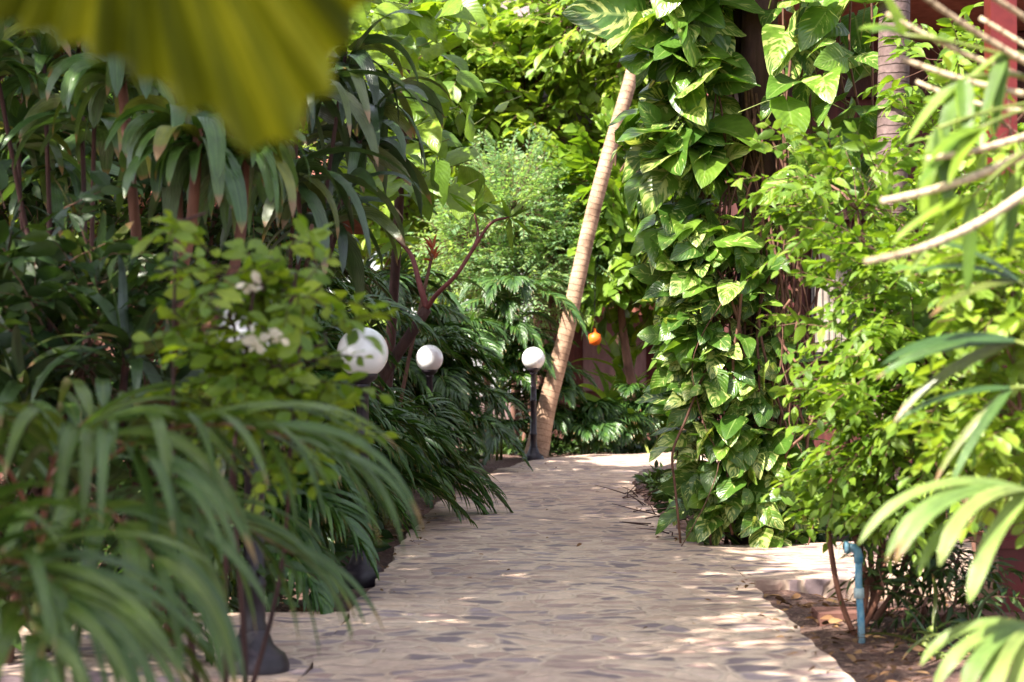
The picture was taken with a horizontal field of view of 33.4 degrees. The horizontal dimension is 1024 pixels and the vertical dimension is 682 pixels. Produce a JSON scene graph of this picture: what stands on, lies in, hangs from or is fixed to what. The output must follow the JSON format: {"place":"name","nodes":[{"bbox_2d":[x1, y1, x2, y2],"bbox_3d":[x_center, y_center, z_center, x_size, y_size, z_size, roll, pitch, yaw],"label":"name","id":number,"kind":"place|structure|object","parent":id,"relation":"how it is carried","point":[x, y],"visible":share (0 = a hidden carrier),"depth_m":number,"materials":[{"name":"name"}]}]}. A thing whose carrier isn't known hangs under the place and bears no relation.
{"place":"outdoors","nodes":[
{"label":"outdoors","id":0,"kind":"place"},
{"bbox_2d":[0,612,348,681],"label":"side path","id":1,"kind":"structure","parent":0,"point":[302,652],"depth_m":6.85,"materials":[{"name":"beige stone"}]},
{"bbox_2d":[330,5,533,395],"label":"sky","id":2,"kind":"structure","parent":0,"point":[376,267],"materials":[{"name":"white"}]},
{"bbox_2d":[1,395,1023,681],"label":"ground","id":3,"kind":"structure","parent":0,"point":[799,615],"depth_m":7.97,"materials":[{"name":"soil"}]},
{"bbox_2d":[0,18,150,377],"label":"dracaena","id":4,"kind":"object","parent":3,"relation":"on","point":[29,127],"visible":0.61,"depth_m":7.80,"materials":[{"name":"green plant"}]},
{"bbox_2d":[0,32,176,281],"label":"leafy shrub","id":5,"kind":"object","parent":3,"relation":"on","point":[88,222],"depth_m":12.74,"materials":[{"name":"green plant"}]},
{"bbox_2d":[0,20,208,401],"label":"leafy shrub","id":6,"kind":"object","parent":3,"relation":"on","point":[32,193],"visible":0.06,"depth_m":9.53,"materials":[{"name":"green plant"}]},
{"bbox_2d":[0,481,223,681],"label":"areca palm","id":7,"kind":"object","parent":3,"relation":"on","point":[110,615],"visible":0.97,"depth_m":3.31,"materials":[{"name":"green plant"}]},
{"bbox_2d":[5,93,277,308],"bbox_3d":[-5.147,-1.667,18.994,5.869,6.459,3.949,0,-1,0],"label":"background tree","id":8,"kind":"object","parent":3,"relation":"on","point":[209,223],"depth_m":18.18,"materials":[{"name":"green plant"}]},
{"bbox_2d":[0,178,310,652],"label":"dracaena","id":9,"kind":"object","parent":3,"relation":"on","point":[19,380],"visible":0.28,"depth_m":6.32,"materials":[{"name":"green plant"}]},
{"bbox_2d":[0,159,319,666],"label":"leafy shrub","id":10,"kind":"object","parent":3,"relation":"on","point":[41,248],"visible":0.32,"depth_m":6.49,"materials":[{"name":"green plant"}]},
{"bbox_2d":[0,444,328,611],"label":"leafy shrub","id":11,"kind":"object","parent":3,"relation":"on","point":[190,605],"depth_m":8.44,"materials":[{"name":"green plant"}]},
{"bbox_2d":[45,53,309,646],"bbox_3d":[-1.346,0.003,7.130,0.972,2.696,1.185,1,-1,-39],"label":"dracaena","id":12,"kind":"object","parent":3,"relation":"on","point":[204,160],"visible":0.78,"depth_m":6.93,"materials":[{"name":"green plant"}]},
{"bbox_2d":[0,156,363,482],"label":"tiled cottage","id":13,"kind":"structure","parent":3,"relation":"on","point":[358,229],"depth_m":18.62,"materials":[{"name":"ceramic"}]},
{"bbox_2d":[0,0,373,154],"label":"fan palm","id":14,"kind":"object","parent":3,"relation":"on","point":[253,75],"visible":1,"depth_m":1.77,"materials":[{"name":"green plant"}]},
{"bbox_2d":[12,92,369,537],"bbox_3d":[-2.046,-0.165,10.362,2.394,3.807,1.831,0,-1,0],"label":"leafy shrub","id":15,"kind":"object","parent":3,"relation":"on","point":[213,236],"visible":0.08,"depth_m":10.18,"materials":[{"name":"green plant"}]},
{"bbox_2d":[0,377,424,681],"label":"areca palm","id":16,"kind":"object","parent":3,"relation":"on","point":[204,484],"visible":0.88,"depth_m":3.91,"materials":[{"name":"green plant"}]},
{"bbox_2d":[216,299,289,675],"bbox_3d":[-0.980,0.573,6.491,0.290,1.488,0.290,0,-1,0],"label":"path lamp","id":17,"kind":"object","parent":3,"relation":"on","point":[275,660],"visible":0.14,"depth_m":6.45,"materials":[{"name":"metal"}]},
{"bbox_2d":[125,209,398,681],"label":"flowering shrub","id":18,"kind":"object","parent":3,"relation":"on","point":[247,374],"visible":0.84,"depth_m":4.82,"materials":[{"name":"green plant"}]},
{"bbox_2d":[206,417,392,614],"bbox_3d":[-1.190,0.869,8.631,1.127,1.010,1.572,0,-1,0],"label":"areca palm","id":19,"kind":"object","parent":3,"relation":"on","point":[350,500],"visible":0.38,"depth_m":8.21,"materials":[{"name":"green plant"}]},
{"bbox_2d":[198,316,429,560],"bbox_3d":[-1.202,0.602,10.553,1.357,1.609,1.773,0,-1,28],"label":"areca palm","id":20,"kind":"object","parent":3,"relation":"on","point":[404,445],"visible":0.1,"depth_m":10.40,"materials":[{"name":"green plant"}]},
{"bbox_2d":[200,9,451,415],"bbox_3d":[-0.970,-0.145,8.919,1.277,3.051,2.088,0,-1,0],"label":"dracaena","id":21,"kind":"object","parent":3,"relation":"on","point":[363,110],"visible":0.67,"depth_m":8.79,"materials":[{"name":"green plant"}]},
{"bbox_2d":[230,242,455,362],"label":"areca palm","id":22,"kind":"object","parent":3,"relation":"on","point":[402,316],"visible":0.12,"depth_m":13.15,"materials":[{"name":"green plant"}]},
{"bbox_2d":[271,246,437,422],"bbox_3d":[-1.753,0.325,14.873,1.575,2.303,2.010,-1,-1,33],"label":"areca palm","id":23,"kind":"object","parent":3,"relation":"on","point":[375,280],"visible":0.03,"depth_m":15.27,"materials":[{"name":"green plant"}]},
{"bbox_2d":[337,327,387,588],"bbox_3d":[-0.840,0.664,9.590,0.290,1.488,0.290,0,-1,0],"label":"path lamp","id":24,"kind":"object","parent":3,"relation":"on","point":[361,572],"visible":0.52,"depth_m":9.51,"materials":[{"name":"glass"}]},
{"bbox_2d":[318,380,477,527],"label":"areca palm","id":25,"kind":"object","parent":3,"relation":"on","point":[387,416],"visible":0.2,"depth_m":11.90,"materials":[{"name":"green plant"}]},
{"bbox_2d":[385,0,412,386],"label":"vine clad tree","id":26,"kind":"object","parent":3,"relation":"on","point":[394,267],"visible":0.23,"depth_m":17.36,"materials":[{"name":"brown plant"}]},
{"bbox_2d":[306,0,521,220],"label":"philodendron vine","id":27,"kind":"object","parent":26,"relation":"attached to","point":[415,36],"visible":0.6,"depth_m":15.99,"materials":[{"name":"green plant"}]},
{"bbox_2d":[321,271,482,451],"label":"areca palm","id":28,"kind":"object","parent":3,"relation":"on","point":[406,283],"visible":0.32,"depth_m":18.37,"materials":[{"name":"green plant"}]},
{"bbox_2d":[290,1,527,330],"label":"background tree","id":29,"kind":"object","parent":3,"relation":"on","point":[411,210],"visible":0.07,"depth_m":27.70,"materials":[{"name":"green plant"}]},
{"bbox_2d":[331,245,504,421],"bbox_3d":[-1.175,0.172,21.021,1.666,2.811,2.162,0,-1,23],"label":"areca palm","id":30,"kind":"object","parent":3,"relation":"on","point":[383,272],"visible":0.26,"depth_m":21.31,"materials":[{"name":"green plant"}]},
{"bbox_2d":[326,387,513,526],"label":"areca palm","id":31,"kind":"object","parent":3,"relation":"on","point":[479,481],"visible":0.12,"depth_m":13.33,"materials":[{"name":"green plant"}]},
{"bbox_2d":[358,2,486,80],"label":"background tree","id":32,"kind":"object","parent":3,"relation":"on","point":[373,5],"depth_m":32.39,"materials":[{"name":"green plant"}]},
{"bbox_2d":[398,234,447,407],"bbox_3d":[-0.823,0.281,14.491,0.596,2.383,0.296,0,-1,0],"label":"cordyline","id":33,"kind":"object","parent":3,"relation":"on","point":[433,252],"visible":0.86,"depth_m":14.52,"materials":[{"name":"brown plant"}]},
{"bbox_2d":[370,401,485,529],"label":"areca palm","id":34,"kind":"object","parent":3,"relation":"on","point":[454,474],"visible":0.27,"depth_m":12.71,"materials":[{"name":"green plant"}]},
{"bbox_2d":[416,345,442,410],"bbox_3d":[-0.870,0.783,17.989,0.290,1.488,0.290,0,-1,0],"label":"path lamp","id":35,"kind":"object","parent":3,"relation":"on","point":[429,360],"visible":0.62,"depth_m":17.91,"materials":[{"name":"glass"}]},
{"bbox_2d":[335,3,536,415],"bbox_3d":[-0.512,-3.678,38.119,9.798,11.103,4.710,0,-1,0],"label":"background tree","id":36,"kind":"object","parent":3,"relation":"on","point":[414,310],"visible":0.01,"depth_m":37.78,"materials":[{"name":"green plant"}]},
{"bbox_2d":[393,349,481,414],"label":"areca palm","id":37,"kind":"object","parent":3,"relation":"on","point":[474,401],"visible":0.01,"depth_m":19.48,"materials":[{"name":"green plant"}]},
{"bbox_2d":[30,431,852,612],"bbox_3d":[-0.050,1.376,17.179,6.231,0.478,17.992,0,-1,0],"label":"ground cover","id":38,"kind":"object","parent":3,"relation":"on","point":[656,479],"visible":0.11,"depth_m":14.10,"materials":[{"name":"green plant"}]},
{"bbox_2d":[394,392,494,507],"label":"areca palm","id":39,"kind":"object","parent":3,"relation":"on","point":[450,419],"visible":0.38,"depth_m":15.84,"materials":[{"name":"green plant"}]},
{"bbox_2d":[371,185,529,401],"bbox_3d":[-0.582,0.133,13.489,1.532,2.757,0.468,0,-1,22],"label":"frangipani","id":40,"kind":"object","parent":3,"relation":"on","point":[401,348],"visible":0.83,"depth_m":13.40,"materials":[{"name":"brown plant"}]},
{"bbox_2d":[393,325,532,470],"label":"areca palm","id":41,"kind":"object","parent":3,"relation":"on","point":[445,386],"visible":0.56,"depth_m":18.97,"materials":[{"name":"green plant"}]},
{"bbox_2d":[416,311,524,454],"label":"areca palm","id":42,"kind":"object","parent":3,"relation":"on","point":[485,341],"visible":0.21,"depth_m":20.38,"materials":[{"name":"green plant"}]},
{"bbox_2d":[358,0,635,437],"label":"background tree","id":43,"kind":"object","parent":3,"relation":"on","point":[510,52],"visible":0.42,"depth_m":27.72,"materials":[{"name":"green plant"}]},
{"bbox_2d":[401,123,614,453],"bbox_3d":[-0.055,-0.752,24.986,3.617,4.819,2.657,0,-1,0],"label":"feathery tree","id":44,"kind":"object","parent":3,"relation":"on","point":[495,248],"visible":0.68,"depth_m":24.67,"materials":[{"name":"green plant"}]},
{"bbox_2d":[458,275,588,460],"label":"areca palm","id":45,"kind":"object","parent":3,"relation":"on","point":[503,311],"visible":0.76,"depth_m":22.33,"materials":[{"name":"green plant"}]},
{"bbox_2d":[468,338,598,464],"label":"areca palm","id":46,"kind":"object","parent":3,"relation":"on","point":[563,419],"visible":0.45,"depth_m":22.72,"materials":[{"name":"green plant"}]},
{"bbox_2d":[522,347,544,461],"bbox_3d":[0.270,0.820,21.439,0.290,1.488,0.290,0,-1,0],"label":"path lamp","id":47,"kind":"object","parent":3,"relation":"on","point":[533,359],"visible":0.96,"depth_m":21.39,"materials":[{"name":"metal"}]},
{"bbox_2d":[110,483,1023,681],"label":"leaf litter","id":48,"kind":"object","parent":3,"relation":"on","point":[919,649],"visible":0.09,"depth_m":7.70,"materials":[{"name":"brown plant"}]},
{"bbox_2d":[514,397,654,454],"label":"areca palm","id":49,"kind":"object","parent":3,"relation":"on","point":[604,417],"visible":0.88,"depth_m":22.93,"materials":[{"name":"green plant"}]},
{"bbox_2d":[521,0,650,461],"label":"palm tree","id":50,"kind":"object","parent":3,"relation":"on","point":[548,399],"visible":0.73,"depth_m":22.39,"materials":[{"name":"brown plant"}]},
{"bbox_2d":[490,0,720,440],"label":"garden bungalow","id":51,"kind":"object","parent":3,"relation":"on","point":[585,349],"visible":0.07,"depth_m":29.90,"materials":[{"name":"red wood"}]},
{"bbox_2d":[498,0,719,398],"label":"background tree","id":52,"kind":"object","parent":3,"relation":"on","point":[553,48],"visible":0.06,"depth_m":27.07,"materials":[{"name":"green plant"}]},
{"bbox_2d":[571,323,656,401],"bbox_3d":[1.619,0.588,25.696,1.689,2.146,1.677,0,-1,0],"label":"broad leaf plant","id":53,"kind":"object","parent":3,"relation":"on","point":[615,354],"visible":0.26,"depth_m":25.55,"materials":[{"name":"green plant"}]},
{"bbox_2d":[523,97,720,452],"bbox_3d":[1.921,-0.962,25.174,3.570,5.238,2.604,0,-1,0],"label":"background tree","id":54,"kind":"object","parent":3,"relation":"on","point":[622,292],"visible":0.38,"depth_m":24.73,"materials":[{"name":"green plant"}]},
{"bbox_2d":[589,249,601,345],"bbox_3d":[1.259,-0.800,24.531,0.196,1.735,0.470,-1,-1,34],"label":"hanging lantern","id":55,"kind":"object","parent":54,"relation":"hanging from","point":[595,338],"visible":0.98,"depth_m":24.35,"materials":[{"name":"orange glass"}]},
{"bbox_2d":[599,392,665,452],"bbox_3d":[1.970,1.173,23.498,1.241,0.927,1.190,1,-1,-31],"label":"broad leaf plant","id":56,"kind":"object","parent":3,"relation":"on","point":[640,435],"visible":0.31,"depth_m":23.43,"materials":[{"name":"green plant"}]},
{"bbox_2d":[609,380,663,453],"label":"areca palm","id":57,"kind":"object","parent":3,"relation":"on","point":[630,391],"visible":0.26,"depth_m":23.48,"materials":[{"name":"green plant"}]},
{"bbox_2d":[731,0,778,544],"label":"broadleaf tree","id":58,"kind":"object","parent":3,"relation":"on","point":[749,47],"visible":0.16,"depth_m":11.37,"materials":[{"name":"brown plant"}]},
{"bbox_2d":[561,0,811,510],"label":"pothos vine","id":59,"kind":"object","parent":58,"relation":"attached to","point":[690,58],"visible":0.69,"depth_m":11.15,"materials":[{"name":"green plant"}]},
{"bbox_2d":[629,165,829,547],"bbox_3d":[1.475,0.122,11.340,1.395,2.742,1.104,0,-1,0],"label":"pothos vine","id":60,"kind":"object","parent":58,"relation":"attached to","point":[694,358],"visible":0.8,"depth_m":11.06,"materials":[{"name":"green plant"}]},
{"bbox_2d":[738,0,890,266],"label":"pothos vine","id":61,"kind":"object","parent":58,"relation":"attached to","point":[810,33],"visible":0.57,"depth_m":10.91,"materials":[{"name":"green plant"}]},
{"bbox_2d":[775,457,903,634],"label":"sapling","id":62,"kind":"object","parent":3,"relation":"on","point":[807,502],"visible":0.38,"depth_m":7.86,"materials":[{"name":"green plant"}]},
{"bbox_2d":[843,541,864,643],"bbox_3d":[1.545,1.155,7.682,0.093,0.506,0.056,0,-1,0],"label":"standpipe","id":63,"kind":"object","parent":3,"relation":"on","point":[854,549],"visible":0.93,"depth_m":7.67,"materials":[{"name":"blue plastic"}]},
{"bbox_2d":[707,0,1023,517],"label":"timber pavilion","id":64,"kind":"structure","parent":3,"relation":"on","point":[923,12],"depth_m":13.93,"materials":[{"name":"red wood"}]},
{"bbox_2d":[810,229,872,360],"bbox_3d":[2.700,-0.380,13.963,0.500,1.080,0.079,0,-1,0],"label":"window","id":65,"kind":"structure","parent":64,"relation":"in","point":[823,298],"depth_m":13.93,"materials":[{"name":"white glass"}]},
{"bbox_2d":[727,114,1023,619],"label":"star gooseberry shrub","id":66,"kind":"object","parent":3,"relation":"on","point":[897,303],"visible":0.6,"depth_m":7.59,"materials":[{"name":"green plant"}]},
{"bbox_2d":[864,0,909,555],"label":"palm tree","id":67,"kind":"object","parent":3,"relation":"on","point":[896,68],"visible":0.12,"depth_m":10.55,"materials":[{"name":"grey plant"}]},
{"bbox_2d":[811,607,1023,626],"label":"stone edging","id":68,"kind":"object","parent":3,"relation":"on","point":[821,612],"visible":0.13,"depth_m":8.24,"materials":[{"name":"stone"}]},
{"bbox_2d":[827,469,1023,648],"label":"shrub","id":69,"kind":"object","parent":3,"relation":"on","point":[941,572],"visible":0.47,"depth_m":7.72,"materials":[{"name":"green plant"}]},
{"bbox_2d":[859,574,1010,660],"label":"young palm","id":70,"kind":"object","parent":3,"relation":"on","point":[930,632],"visible":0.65,"depth_m":7.28,"materials":[{"name":"green plant"}]},
{"bbox_2d":[857,2,1023,557],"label":"pavilion shrub","id":71,"kind":"object","parent":3,"relation":"on","point":[916,95],"visible":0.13,"depth_m":9.93,"materials":[{"name":"green plant"}]},
{"bbox_2d":[858,477,1023,602],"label":"lady palm","id":72,"kind":"object","parent":3,"relation":"on","point":[917,519],"visible":1,"depth_m":3.93,"materials":[{"name":"plant"}]},
{"bbox_2d":[859,0,1023,486],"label":"cane plant","id":73,"kind":"object","parent":3,"relation":"on","point":[940,167],"visible":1,"depth_m":4.30,"materials":[{"name":"green plant"}]},
{"bbox_2d":[874,54,1023,548],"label":"lime leaf shrub","id":74,"kind":"object","parent":3,"relation":"on","point":[1004,317],"visible":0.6,"depth_m":5.54,"materials":[{"name":"green plant"}]},
{"bbox_2d":[920,617,1023,681],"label":"lady palm","id":75,"kind":"object","parent":3,"relation":"on","point":[1003,642],"visible":1,"depth_m":3.92,"materials":[{"name":"green plant"}]},
{"bbox_2d":[968,0,1023,611],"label":"red post","id":76,"kind":"object","parent":3,"relation":"on","point":[1000,16],"visible":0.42,"depth_m":8.46,"materials":[{"name":"paint"}]},
{"bbox_2d":[298,452,854,681],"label":"path","id":77,"kind":"structure","parent":0,"point":[600,598],"depth_m":8.22,"materials":[{"name":"grey stone"}]},
{"bbox_2d":[370,463,833,674],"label":"leaf litter","id":78,"kind":"object","parent":77,"relation":"on","point":[745,586],"visible":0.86,"depth_m":8.69,"materials":[{"name":"brown plant"}]},
{"bbox_2d":[596,485,688,535],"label":"dead vine stems","id":79,"kind":"object","parent":77,"relation":"on","point":[641,503],"visible":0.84,"depth_m":13.51,"materials":[{"name":"brown plant"}]},
{"bbox_2d":[704,541,972,601],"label":"side path","id":80,"kind":"structure","parent":0,"point":[805,568],"depth_m":9.76,"materials":[{"name":"beige stone"}]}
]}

